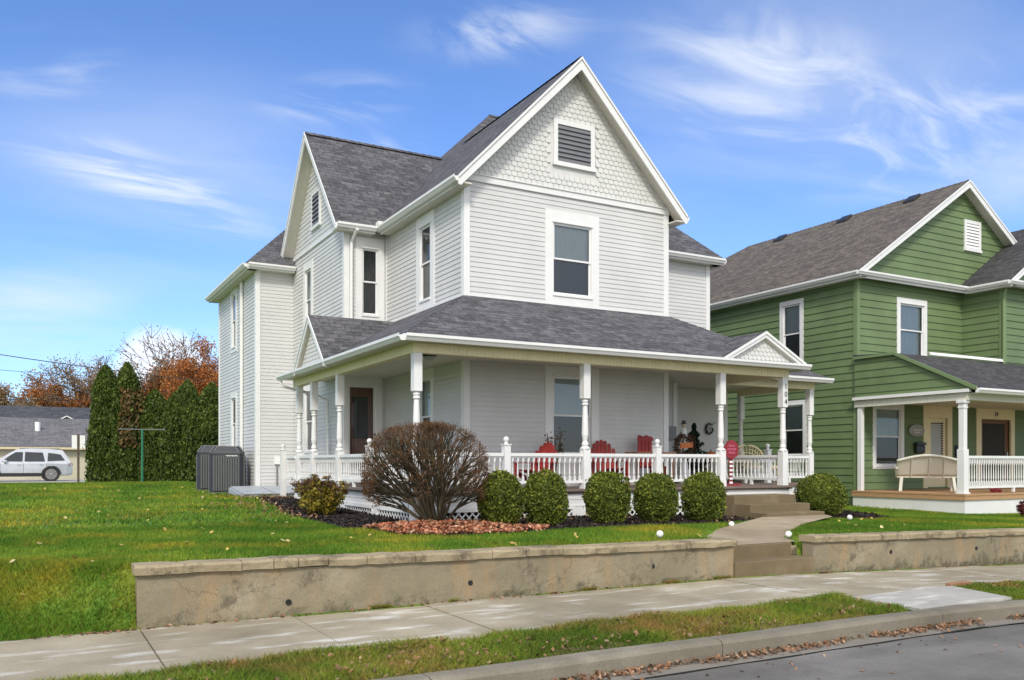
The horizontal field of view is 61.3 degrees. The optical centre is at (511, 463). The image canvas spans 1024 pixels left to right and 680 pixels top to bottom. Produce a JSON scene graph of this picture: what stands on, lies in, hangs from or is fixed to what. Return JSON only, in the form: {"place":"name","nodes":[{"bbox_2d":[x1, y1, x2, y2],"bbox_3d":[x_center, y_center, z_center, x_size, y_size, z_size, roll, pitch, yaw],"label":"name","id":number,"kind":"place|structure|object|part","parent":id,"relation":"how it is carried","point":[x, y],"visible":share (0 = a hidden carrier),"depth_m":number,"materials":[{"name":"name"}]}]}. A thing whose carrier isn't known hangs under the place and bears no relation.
{"place":"outdoors","nodes":[
{"label":"outdoors","id":0,"kind":"place"},
{"bbox_2d":[0,479,84,482],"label":"parking lot","id":1,"kind":"structure","parent":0,"point":[37,480],"depth_m":50.54,"materials":[{"name":"grey asphalt"}]},
{"bbox_2d":[0,448,72,480],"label":"parked car","id":2,"kind":"object","parent":1,"relation":"on","point":[49,464],"visible":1,"depth_m":48.21,"materials":[{"name":"silver metal"}]},
{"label":"side window","id":3,"kind":"part","parent":2,"relation":"part of","materials":[{"name":"grey glass"}]},
{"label":"side window","id":4,"kind":"part","parent":2,"relation":"part of","materials":[{"name":"grey glass"}]},
{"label":"side window","id":5,"kind":"part","parent":2,"relation":"part of","materials":[{"name":"grey glass"}]},
{"bbox_2d":[0,399,90,399],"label":"power line","id":6,"kind":"object","parent":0,"point":[20,399],"visible":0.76,"depth_m":70.99,"materials":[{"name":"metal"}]},
{"bbox_2d":[5,370,159,378],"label":"power line","id":7,"kind":"object","parent":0,"point":[76,375],"visible":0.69,"depth_m":69.32,"materials":[{"name":"metal"}]},
{"bbox_2d":[0,354,217,382],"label":"power line","id":8,"kind":"object","parent":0,"point":[100,368],"visible":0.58,"depth_m":62.40,"materials":[{"name":"metal"}]},
{"bbox_2d":[0,565,1023,679],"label":"sidewalk","id":9,"kind":"structure","parent":0,"point":[145,649],"depth_m":8.72,"materials":[{"name":"concrete"}]},
{"bbox_2d":[34,564,1003,638],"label":"wall foot leaves","id":10,"kind":"object","parent":9,"relation":"on","point":[268,616],"visible":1,"depth_m":9.48,"materials":[{"name":"brown plant"}]},
{"bbox_2d":[369,575,732,608],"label":"wall foot weeds","id":11,"kind":"object","parent":9,"relation":"on","point":[453,600],"depth_m":10.88,"materials":[{"name":"green plant"}]},
{"bbox_2d":[0,479,1023,670],"bbox_3d":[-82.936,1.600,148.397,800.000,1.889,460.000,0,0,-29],"label":"lawn","id":12,"kind":"structure","parent":0,"point":[797,543],"depth_m":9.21,"materials":[{"name":"green plant"}]},
{"bbox_2d":[0,380,22,405],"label":"deciduous tree","id":13,"kind":"object","parent":12,"relation":"on","point":[3,393],"visible":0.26,"depth_m":91.92,"materials":[{"name":"brown plant"}]},
{"bbox_2d":[0,417,90,479],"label":"garage","id":14,"kind":"structure","parent":12,"relation":"on","point":[16,433],"depth_m":55.58,"materials":[{"name":"wood"}]},
{"bbox_2d":[0,405,90,418],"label":"garage","id":15,"kind":"structure","parent":12,"relation":"on","point":[44,412],"depth_m":74.48,"materials":[{"name":"stone"}]},
{"bbox_2d":[13,369,91,407],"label":"deciduous tree","id":16,"kind":"object","parent":12,"relation":"on","point":[34,391],"visible":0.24,"depth_m":93.83,"materials":[{"name":"orange plant"}]},
{"bbox_2d":[0,551,137,641],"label":"bank grass","id":17,"kind":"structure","parent":12,"relation":"on","point":[94,556],"depth_m":8.36,"materials":[{"name":"green plant"}]},
{"bbox_2d":[72,434,84,481],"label":"sign post","id":18,"kind":"object","parent":12,"relation":"on","point":[78,441],"visible":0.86,"depth_m":40.97,"materials":[{"name":"grey metal"}]},
{"bbox_2d":[30,364,140,406],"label":"deciduous tree","id":19,"kind":"object","parent":12,"relation":"on","point":[36,402],"visible":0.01,"depth_m":98.20,"materials":[{"name":"orange plant"}]},
{"bbox_2d":[5,350,175,407],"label":"deciduous tree","id":20,"kind":"object","parent":12,"relation":"on","point":[74,381],"visible":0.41,"depth_m":93.05,"materials":[{"name":"brown plant"}]},
{"bbox_2d":[82,364,117,481],"bbox_3d":[-17.437,-1.613,36.941,1.693,5.325,1.943,0,0,31],"label":"arborvitae tree","id":21,"kind":"object","parent":12,"relation":"on","point":[98,441],"visible":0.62,"depth_m":36.48,"materials":[{"name":"green plant"}]},
{"bbox_2d":[76,359,169,407],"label":"deciduous tree","id":22,"kind":"object","parent":12,"relation":"on","point":[155,384],"visible":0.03,"depth_m":93.16,"materials":[{"name":"orange plant"}]},
{"bbox_2d":[105,361,144,481],"bbox_3d":[-16.276,-1.662,36.565,1.772,5.385,1.726,0,0,-29],"label":"arborvitae tree","id":23,"kind":"object","parent":12,"relation":"on","point":[127,403],"visible":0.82,"depth_m":36.10,"materials":[{"name":"green plant"}]},
{"bbox_2d":[119,427,164,481],"bbox_3d":[-13.996,-0.259,32.700,1.640,2.191,0.090,0,0,-29],"label":"clothesline pole","id":24,"kind":"object","parent":12,"relation":"on","point":[142,455],"visible":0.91,"depth_m":32.66,"materials":[{"name":"green metal"}]},
{"bbox_2d":[135,389,166,481],"bbox_3d":[-15.228,-1.098,37.029,1.970,4.260,1.837,0,0,-29],"label":"arborvitae tree","id":25,"kind":"object","parent":12,"relation":"on","point":[154,405],"visible":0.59,"depth_m":36.42,"materials":[{"name":"green plant"}]},
{"bbox_2d":[94,323,215,395],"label":"deciduous tree","id":26,"kind":"object","parent":12,"relation":"on","point":[169,351],"visible":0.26,"depth_m":92.47,"materials":[{"name":"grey plant"}]},
{"bbox_2d":[156,390,185,480],"bbox_3d":[-14.208,-1.056,36.622,1.669,4.128,1.618,0,0,-29],"label":"arborvitae tree","id":27,"kind":"object","parent":12,"relation":"on","point":[169,442],"visible":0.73,"depth_m":36.09,"materials":[{"name":"green plant"}]},
{"bbox_2d":[152,335,217,400],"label":"deciduous tree","id":28,"kind":"object","parent":12,"relation":"on","point":[185,368],"visible":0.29,"depth_m":89.90,"materials":[{"name":"orange plant"}]},
{"bbox_2d":[176,379,199,480],"bbox_3d":[-14.289,-1.350,38.185,1.651,4.794,1.676,0,0,-29],"label":"arborvitae tree","id":29,"kind":"object","parent":12,"relation":"on","point":[186,389],"visible":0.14,"depth_m":37.95,"materials":[{"name":"green plant"}]},
{"bbox_2d":[178,393,202,481],"bbox_3d":[-13.355,-1.020,36.419,1.374,4.021,1.488,0,0,36],"label":"arborvitae tree","id":30,"kind":"object","parent":12,"relation":"on","point":[190,437],"visible":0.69,"depth_m":35.93,"materials":[{"name":"green plant"}]},
{"bbox_2d":[194,382,217,481],"bbox_3d":[-12.672,-1.248,36.595,1.975,4.468,1.905,0,0,-29],"label":"arborvitae tree","id":31,"kind":"object","parent":12,"relation":"on","point":[208,407],"visible":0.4,"depth_m":36.04,"materials":[{"name":"green plant"}]},
{"bbox_2d":[196,445,223,490],"bbox_3d":[-8.914,0.168,25.890,1.000,1.401,1.000,0,0,-15],"label":"air conditioner","id":32,"kind":"object","parent":12,"relation":"on","point":[203,451],"visible":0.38,"depth_m":25.37,"materials":[{"name":"metal"}]},
{"bbox_2d":[207,446,245,493],"bbox_3d":[-8.012,0.204,24.310,0.980,1.373,0.980,0,0,-15],"label":"air conditioner","id":33,"kind":"object","parent":12,"relation":"on","point":[226,468],"visible":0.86,"depth_m":23.86,"materials":[{"name":"metal"}]},
{"bbox_2d":[229,486,294,496],"bbox_3d":[-6.596,0.765,23.281,1.700,0.285,1.640,0,0,-29],"label":"cellar hatch","id":34,"kind":"object","parent":12,"relation":"on","point":[252,490],"visible":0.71,"depth_m":23.01,"materials":[{"name":"grey concrete"}]},
{"bbox_2d":[231,486,273,493],"bbox_3d":[-6.951,0.711,23.065,0.770,0.175,1.610,0,0,-29],"label":"hatch door","id":35,"kind":"structure","parent":34,"relation":"in","point":[242,489],"depth_m":22.97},
{"bbox_2d":[261,486,294,493],"bbox_3d":[-6.239,0.711,23.463,0.800,0.175,1.610,0,0,-29],"label":"hatch door","id":36,"kind":"structure","parent":34,"relation":"in","point":[275,489],"depth_m":23.38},
{"bbox_2d":[131,538,737,627],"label":"retaining wall","id":37,"kind":"structure","parent":12,"relation":"on","point":[190,591],"depth_m":9.68,"materials":[{"name":"concrete"}]},
{"bbox_2d":[0,481,914,533],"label":"lawn grass","id":38,"kind":"structure","parent":12,"relation":"on","point":[14,488],"depth_m":18.32,"materials":[{"name":"green plant"}]},
{"bbox_2d":[205,56,833,520],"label":"white house","id":39,"kind":"structure","parent":12,"relation":"on","point":[519,280],"depth_m":18.91,"materials":[{"name":"white wood"}]},
{"bbox_2d":[230,287,236,353],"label":"window","id":40,"kind":"structure","parent":39,"relation":"in","point":[233,294],"depth_m":26.78,"materials":[{"name":"white glass"}]},
{"bbox_2d":[230,392,250,445],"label":"window","id":41,"kind":"structure","parent":39,"relation":"in","point":[233,397],"depth_m":26.78,"materials":[{"name":"white glass"}]},
{"bbox_2d":[303,258,313,327],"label":"window","id":42,"kind":"structure","parent":39,"relation":"in","point":[308,279],"depth_m":23.36,"materials":[{"name":"white glass"}]},
{"bbox_2d":[303,386,336,454],"bbox_3d":[-5.133,-1.125,23.153,0.650,1.890,1.230,0,0,-29],"label":"window","id":43,"kind":"structure","parent":39,"relation":"in","point":[307,418],"depth_m":23.40,"materials":[{"name":"clear glass"}]},
{"bbox_2d":[346,376,381,483],"bbox_3d":[-3.589,-0.795,20.800,0.910,2.550,0.225,0,0,-29],"label":"front door","id":44,"kind":"structure","parent":39,"relation":"in","point":[365,392],"depth_m":20.82,"materials":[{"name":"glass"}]},
{"bbox_2d":[356,236,383,320],"bbox_3d":[-3.559,-4.400,21.054,0.720,2.040,0.650,0,0,-29],"label":"window","id":45,"kind":"structure","parent":39,"relation":"in","point":[369,251],"depth_m":20.88,"materials":[{"name":"white glass"}]},
{"bbox_2d":[416,208,434,310],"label":"window","id":46,"kind":"structure","parent":39,"relation":"in","point":[425,225],"depth_m":19.08,"materials":[{"name":"clear glass"}]},
{"bbox_2d":[419,367,456,440],"bbox_3d":[-1.640,-1.030,19.028,0.650,2.060,0.900,0,0,-29],"label":"window","id":47,"kind":"structure","parent":39,"relation":"in","point":[426,401],"depth_m":18.96,"materials":[{"name":"clear glass"}]},
{"bbox_2d":[513,442,557,480],"bbox_3d":[0.490,0.034,17.178,0.654,0.944,0.810,0,0,39],"label":"adirondack chair","id":48,"kind":"object","parent":39,"relation":"on","point":[547,447],"visible":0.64,"depth_m":17.29,"materials":[{"name":"red wood"}]},
{"bbox_2d":[544,427,564,475],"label":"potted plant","id":49,"kind":"object","parent":39,"relation":"on","point":[559,438],"visible":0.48,"depth_m":17.75,"materials":[{"name":"green plant"}]},
{"bbox_2d":[545,208,598,306],"bbox_3d":[1.151,-4.362,18.715,1.370,1.975,0.650,0,0,-29],"label":"window","id":50,"kind":"structure","parent":39,"relation":"in","point":[571,239],"depth_m":18.53,"materials":[{"name":"white glass"}]},
{"bbox_2d":[545,365,598,462],"bbox_3d":[1.151,-1.030,18.715,1.370,2.060,0.650,0,0,-29],"label":"window","id":51,"kind":"structure","parent":39,"relation":"in","point":[563,403],"depth_m":18.51,"materials":[{"name":"white glass"}]},
{"bbox_2d":[590,440,631,484],"bbox_3d":[2.034,-0.002,18.263,0.707,1.021,0.876,0,0,-15],"label":"adirondack chair","id":52,"kind":"object","parent":39,"relation":"on","point":[602,447],"visible":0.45,"depth_m":18.50,"materials":[{"name":"red wood"}]},
{"bbox_2d":[625,452,676,484],"bbox_3d":[2.925,0.120,18.206,1.030,0.720,0.430,0,0,-29],"label":"side table","id":53,"kind":"object","parent":39,"relation":"on","point":[652,453],"visible":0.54,"depth_m":18.09,"materials":[{"name":"white wood"}]},
{"bbox_2d":[637,435,665,474],"bbox_3d":[3.049,-0.070,18.856,0.480,1.100,0.465,0,0,-34],"label":"slatted chair","id":54,"kind":"object","parent":39,"relation":"on","point":[645,443],"visible":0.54,"depth_m":19.01,"materials":[{"name":"red wood"}]},
{"bbox_2d":[672,420,696,483],"bbox_3d":[4.093,-0.273,20.606,0.723,1.505,0.328,0,0,-29],"label":"scarecrow decoration","id":55,"kind":"object","parent":39,"relation":"on","point":[684,433],"visible":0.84,"depth_m":20.54,"materials":[{"name":"brown fabric"}]},
{"bbox_2d":[678,422,710,474],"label":"potted plant","id":56,"kind":"object","parent":39,"relation":"on","point":[695,433],"visible":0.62,"depth_m":21.06,"materials":[{"name":"green plant"}]},
{"bbox_2d":[705,422,715,434],"bbox_3d":[5.479,-0.961,23.844,0.406,0.375,0.107,0,0,-29],"label":"wall wreath","id":57,"kind":"object","parent":39,"relation":"attached to","point":[707,432],"depth_m":23.82,"materials":[{"name":"black plant"}]},
{"bbox_2d":[704,460,749,481],"bbox_3d":[5.598,0.190,22.575,1.400,0.580,0.350,0,0,-29],"label":"plant stand","id":58,"kind":"object","parent":39,"relation":"on","point":[734,462],"visible":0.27,"depth_m":22.65,"materials":[{"name":"wood"}]},
{"bbox_2d":[724,440,740,485],"bbox_3d":[4.730,-0.015,18.704,0.467,0.991,0.200,0,0,-29],"label":"round sign","id":59,"kind":"object","parent":39,"relation":"on","point":[731,448],"visible":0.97,"depth_m":18.70,"materials":[{"name":"red plastic"}]},
{"bbox_2d":[734,444,776,481],"bbox_3d":[6.333,-0.011,22.592,1.256,0.981,0.593,0,0,-29],"label":"wicker loveseat","id":60,"kind":"object","parent":39,"relation":"on","point":[746,452],"visible":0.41,"depth_m":22.71,"materials":[{"name":"beige wicker"}]},
{"bbox_2d":[258,495,888,535],"bbox_3d":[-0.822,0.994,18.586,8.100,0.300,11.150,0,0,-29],"label":"mulch bed","id":61,"kind":"object","parent":12,"relation":"on","point":[443,530],"visible":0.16,"depth_m":15.07,"materials":[{"name":"brown wood"}]},
{"bbox_2d":[291,473,349,514],"bbox_3d":[-3.608,0.602,16.438,1.063,0.823,1.111,0,0,-29],"label":"hydrangea bush","id":62,"kind":"object","parent":61,"relation":"on","point":[316,494],"visible":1,"depth_m":16.25,"materials":[{"name":"yellow plant"}]},
{"bbox_2d":[359,419,490,520],"bbox_3d":[-1.343,0.143,13.511,2.122,1.687,1.909,0,0,-29],"label":"bare bush","id":63,"kind":"object","parent":61,"relation":"on","point":[425,447],"visible":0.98,"depth_m":13.27,"materials":[{"name":"brown plant"}]},
{"bbox_2d":[363,517,548,535],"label":"leaf litter","id":64,"kind":"object","parent":61,"relation":"on","point":[479,526],"visible":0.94,"depth_m":12.86,"materials":[{"name":"brown plant"}]},
{"bbox_2d":[201,493,752,530],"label":"bed leaves","id":65,"kind":"object","parent":61,"relation":"on","point":[279,508],"visible":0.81,"depth_m":17.43,"materials":[{"name":"brown plant"}]},
{"bbox_2d":[476,467,528,524],"bbox_3d":[-0.187,0.579,13.878,0.815,1.059,0.848,0,0,-29],"label":"boxwood bush","id":66,"kind":"object","parent":61,"relation":"on","point":[504,500],"visible":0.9,"depth_m":13.63,"materials":[{"name":"green plant"}]},
{"bbox_2d":[523,467,569,525],"bbox_3d":[0.542,0.598,14.279,0.806,1.084,0.867,0,0,-29],"label":"boxwood bush","id":67,"kind":"object","parent":61,"relation":"on","point":[546,500],"visible":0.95,"depth_m":14.05,"materials":[{"name":"green plant"}]},
{"bbox_2d":[581,470,633,522],"bbox_3d":[1.645,0.626,14.894,0.888,1.030,0.834,0,0,-29],"label":"boxwood bush","id":68,"kind":"object","parent":61,"relation":"on","point":[606,496],"visible":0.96,"depth_m":14.66,"materials":[{"name":"green plant"}]},
{"bbox_2d":[631,471,679,521],"bbox_3d":[2.572,0.643,15.418,0.842,1.028,0.875,0,0,-29],"label":"boxwood bush","id":69,"kind":"object","parent":61,"relation":"on","point":[656,497],"visible":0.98,"depth_m":15.17,"materials":[{"name":"green plant"}]},
{"bbox_2d":[679,469,727,520],"bbox_3d":[3.539,0.638,15.959,0.880,1.082,0.848,0,0,-29],"label":"boxwood bush","id":70,"kind":"object","parent":61,"relation":"on","point":[703,496],"visible":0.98,"depth_m":15.72,"materials":[{"name":"green plant"}]},
{"bbox_2d":[656,530,662,537],"bbox_3d":[2.095,1.044,12.237,0.100,0.190,0.102,0,0,-29],"label":"path light","id":71,"kind":"object","parent":12,"relation":"on","point":[659,533],"visible":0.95,"depth_m":12.20,"materials":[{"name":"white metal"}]},
{"bbox_2d":[371,600,1023,679],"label":"kerb","id":72,"kind":"structure","parent":12,"relation":"on","point":[588,663],"depth_m":7.77,"materials":[{"name":"grey concrete"}]},
{"bbox_2d":[708,515,831,544],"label":"front walk","id":73,"kind":"structure","parent":12,"relation":"on","point":[760,530],"depth_m":14.58,"materials":[{"name":"concrete"}]},
{"bbox_2d":[785,531,791,539],"bbox_3d":[4.251,1.133,13.282,0.099,0.190,0.102,0,0,-29],"label":"path light","id":74,"kind":"object","parent":73,"relation":"on","point":[788,534],"visible":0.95,"depth_m":13.25,"materials":[{"name":"white plastic"}]},
{"bbox_2d":[733,540,813,576],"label":"street steps","id":75,"kind":"structure","parent":12,"relation":"on","point":[780,558],"depth_m":12.67,"materials":[{"name":"concrete"}]},
{"bbox_2d":[723,494,824,518],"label":"porch steps","id":76,"kind":"structure","parent":12,"relation":"on","point":[755,506],"depth_m":17.48,"materials":[{"name":"concrete"}]},
{"bbox_2d":[577,617,1023,679],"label":"gutter pan","id":77,"kind":"object","parent":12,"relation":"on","point":[741,659],"visible":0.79,"depth_m":7.98,"materials":[{"name":"grey concrete"}]},
{"bbox_2d":[552,613,1023,679],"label":"gutter leaves","id":78,"kind":"object","parent":77,"relation":"on","point":[797,647],"visible":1,"depth_m":7.98,"materials":[{"name":"brown plant"}]},
{"bbox_2d":[710,180,1023,513],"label":"green house","id":79,"kind":"structure","parent":12,"relation":"on","point":[896,320],"depth_m":25.38,"materials":[{"name":"green wood"}]},
{"bbox_2d":[780,298,809,360],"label":"window","id":80,"kind":"structure","parent":79,"relation":"in","point":[791,312],"depth_m":26.13,"materials":[{"name":"clear glass"}]},
{"bbox_2d":[780,400,815,455],"bbox_3d":[8.724,-1.010,26.155,0.650,1.760,1.030,0,0,-29],"label":"window","id":81,"kind":"structure","parent":79,"relation":"in","point":[795,417],"depth_m":26.03,"materials":[{"name":"clear glass"}]},
{"bbox_2d":[866,405,903,468],"bbox_3d":[10.607,-0.785,24.916,1.350,1.870,0.650,0,0,-29],"label":"window","id":82,"kind":"structure","parent":79,"relation":"in","point":[888,421],"depth_m":24.78,"materials":[{"name":"clear glass"}]},
{"bbox_2d":[883,297,926,355],"bbox_3d":[11.515,-3.895,25.424,1.350,1.790,0.650,0,0,-29],"label":"window","id":83,"kind":"structure","parent":79,"relation":"in","point":[911,318],"depth_m":25.30,"materials":[{"name":"clear glass"}]},
{"bbox_2d":[909,424,924,436],"bbox_3d":[11.819,-0.960,25.217,0.714,0.357,0.037,0,0,-29],"label":"oval plaque","id":84,"kind":"object","parent":79,"relation":"attached to","point":[916,430],"visible":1,"depth_m":25.19,"materials":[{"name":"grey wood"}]},
{"bbox_2d":[913,442,926,452],"bbox_3d":[11.916,-0.468,25.229,0.420,0.335,0.130,0,0,-29],"label":"wall mailbox","id":85,"kind":"object","parent":79,"relation":"attached to","point":[919,447],"depth_m":25.16,"materials":[{"name":"black metal"}]},
{"bbox_2d":[894,454,956,491],"bbox_3d":[11.105,0.257,23.131,1.596,1.002,0.996,0,0,21],"label":"porch bench","id":86,"kind":"object","parent":79,"relation":"on","point":[928,466],"visible":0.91,"depth_m":22.89,"materials":[{"name":"beige wood"}]},
{"bbox_2d":[923,406,951,487],"bbox_3d":[12.658,-0.485,25.776,1.350,2.430,0.130,0,0,-29],"label":"side entry door","id":87,"kind":"structure","parent":79,"relation":"in","point":[937,435],"depth_m":25.80,"materials":[{"name":"beige wood"}]},
{"bbox_2d":[955,445,958,457],"bbox_3d":[13.571,-0.194,26.172,0.330,0.712,0.090,0,0,-29],"label":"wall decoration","id":88,"kind":"object","parent":79,"relation":"attached to","point":[956,447],"depth_m":26.12,"materials":[{"name":"black plastic"}]},
{"bbox_2d":[975,408,1014,485],"bbox_3d":[15.168,-0.545,27.179,2.000,2.550,0.150,0,0,-29],"label":"front door","id":89,"kind":"structure","parent":79,"relation":"in","point":[991,435],"depth_m":27.20,"materials":[{"name":"brown wood"}]},
{"bbox_2d":[990,488,1001,491],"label":"red boots","id":90,"kind":"object","parent":79,"relation":"on","point":[995,490],"visible":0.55,"depth_m":22.49,"materials":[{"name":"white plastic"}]},
{"bbox_2d":[799,528,1023,572],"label":"retaining wall","id":91,"kind":"structure","parent":12,"relation":"on","point":[841,552],"depth_m":14.04,"materials":[{"name":"concrete"}]},
{"bbox_2d":[1016,500,1023,515],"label":"burgundy bush","id":92,"kind":"object","parent":12,"relation":"on","point":[1020,508],"visible":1,"depth_m":20.30,"materials":[{"name":"red plant"}]},
{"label":"mulch bed","id":93,"kind":"structure","parent":12,"relation":"on","visible":0},
{"bbox_2d":[791,471,848,515],"bbox_3d":[6.669,0.700,18.756,1.110,1.071,1.175,0,0,-29],"label":"boxwood bush","id":94,"kind":"object","parent":93,"relation":"on","point":[825,491],"visible":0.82,"depth_m":18.45,"materials":[{"name":"green plant"}]},
{"bbox_2d":[0,0,1023,403],"label":"sky","id":95,"kind":"structure","parent":0,"point":[150,149],"materials":[{"name":"blue"}]},
{"bbox_2d":[32,578,1023,679],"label":"verge","id":96,"kind":"structure","parent":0,"point":[574,647],"depth_m":7.44,"materials":[{"name":"green plant"}]},
{"bbox_2d":[853,586,1011,609],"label":"carriage slab","id":97,"kind":"structure","parent":96,"relation":"on","point":[926,598],"depth_m":10.30,"materials":[{"name":"grey concrete"}]},
{"bbox_2d":[946,580,970,585],"bbox_3d":[5.920,1.615,11.453,0.410,0.090,0.102,0,0,-29],"label":"brick edging","id":98,"kind":"object","parent":96,"relation":"on","point":[956,583],"visible":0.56,"depth_m":11.39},
{"bbox_2d":[640,623,1023,679],"bbox_3d":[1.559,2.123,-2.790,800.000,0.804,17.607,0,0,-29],"label":"road","id":99,"kind":"structure","parent":0,"point":[960,657],"depth_m":7.59,"materials":[{"name":"grey asphalt"}]},
{"bbox_2d":[633,622,1023,679],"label":"asphalt seam","id":100,"kind":"object","parent":99,"relation":"on","point":[814,652],"visible":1,"depth_m":7.93,"materials":[{"name":"black asphalt"}]}
]}

